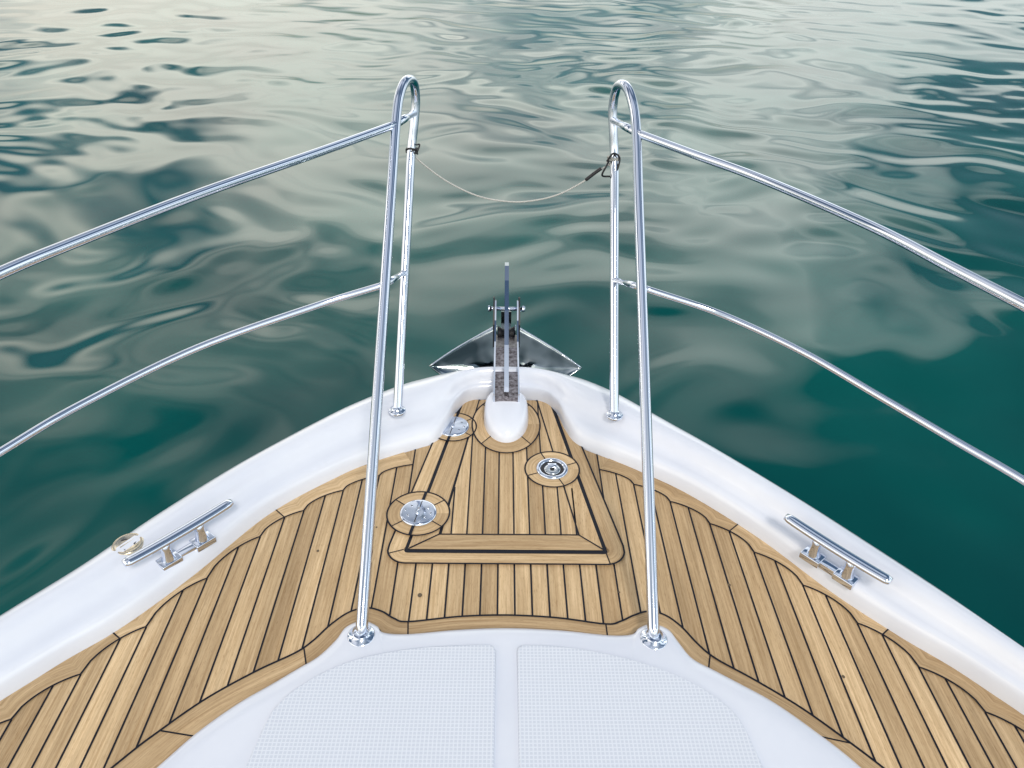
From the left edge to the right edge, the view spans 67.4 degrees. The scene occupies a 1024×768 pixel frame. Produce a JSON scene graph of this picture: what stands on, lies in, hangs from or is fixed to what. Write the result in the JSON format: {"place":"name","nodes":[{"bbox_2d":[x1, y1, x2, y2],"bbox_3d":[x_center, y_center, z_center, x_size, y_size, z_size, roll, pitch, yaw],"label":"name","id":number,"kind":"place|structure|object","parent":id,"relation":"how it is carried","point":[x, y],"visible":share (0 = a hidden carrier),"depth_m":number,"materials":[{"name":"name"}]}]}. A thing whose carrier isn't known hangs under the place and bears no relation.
{"place":"outdoors","nodes":[
{"label":"outdoors","id":0,"kind":"place"},
{"bbox_2d":[0,0,1023,646],"bbox_3d":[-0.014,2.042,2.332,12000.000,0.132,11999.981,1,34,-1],"label":"water","id":1,"kind":"structure","parent":0,"point":[904,118],"depth_m":7.55,"materials":[{"name":"teal liquid"}]},
{"bbox_2d":[0,366,1023,767],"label":"motor yacht","id":2,"kind":"object","parent":1,"relation":"on","point":[232,646],"visible":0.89,"depth_m":2.00,"materials":[{"name":"white plastic"}]},
{"bbox_2d":[111,533,143,554],"bbox_3d":[-1.073,0.448,2.145,0.084,0.009,0.084,1,34,-1],"label":"deck filler cap","id":3,"kind":"object","parent":2,"relation":"on","point":[122,539],"visible":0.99,"depth_m":2.14,"materials":[{"name":"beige metal"}]},
{"bbox_2d":[121,498,233,570],"bbox_3d":[-0.931,0.446,2.175,0.046,0.100,0.325,26,41,32],"label":"mooring cleat","id":4,"kind":"object","parent":2,"relation":"attached to","point":[202,539],"visible":1,"depth_m":2.16,"materials":[{"name":"silver metal"}]},
{"bbox_2d":[0,74,419,646],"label":"bow railing","id":5,"kind":"object","parent":2,"relation":"on","point":[361,633],"visible":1,"depth_m":2.18,"materials":[{"name":"silver metal"}]},
{"bbox_2d":[405,143,620,202],"bbox_3d":[0.003,-0.756,2.785,0.771,0.217,0.072,1,34,-1],"label":"safety cord","id":6,"kind":"object","parent":5,"relation":"attached to","point":[608,160],"visible":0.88,"depth_m":2.79,"materials":[{"name":"white rubber"}]},
{"bbox_2d":[386,399,624,564],"bbox_3d":[-0.030,0.284,2.595,0.732,0.016,0.849,1,34,-1],"label":"anchor locker hatch","id":7,"kind":"object","parent":2,"relation":"on","point":[479,494],"visible":0.91,"depth_m":2.46,"materials":[{"name":"brown wood"}]},
{"bbox_2d":[429,262,581,391],"bbox_3d":[-0.069,-0.141,3.221,0.627,0.555,0.671,23,40,29],"label":"anchor","id":8,"kind":"object","parent":2,"relation":"on","point":[477,351],"visible":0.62,"depth_m":3.42,"materials":[{"name":"silver metal"}]},
{"bbox_2d":[488,297,524,401],"bbox_3d":[-0.022,-0.130,3.022,0.152,0.235,0.595,1,34,-1],"label":"bow roller","id":9,"kind":"object","parent":2,"relation":"attached to","point":[500,394],"visible":0.85,"depth_m":3.00,"materials":[{"name":"silver metal"}]},
{"bbox_2d":[606,79,1023,649],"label":"bow railing","id":10,"kind":"object","parent":2,"relation":"on","point":[653,636],"visible":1,"depth_m":2.23,"materials":[{"name":"silver metal"}]},
{"bbox_2d":[784,514,892,589],"bbox_3d":[0.904,0.490,2.166,0.046,0.100,0.320,-25,42,-33],"label":"mooring cleat","id":11,"kind":"object","parent":2,"relation":"attached to","point":[844,576],"visible":1,"depth_m":2.15,"materials":[{"name":"silver metal"}]}
]}

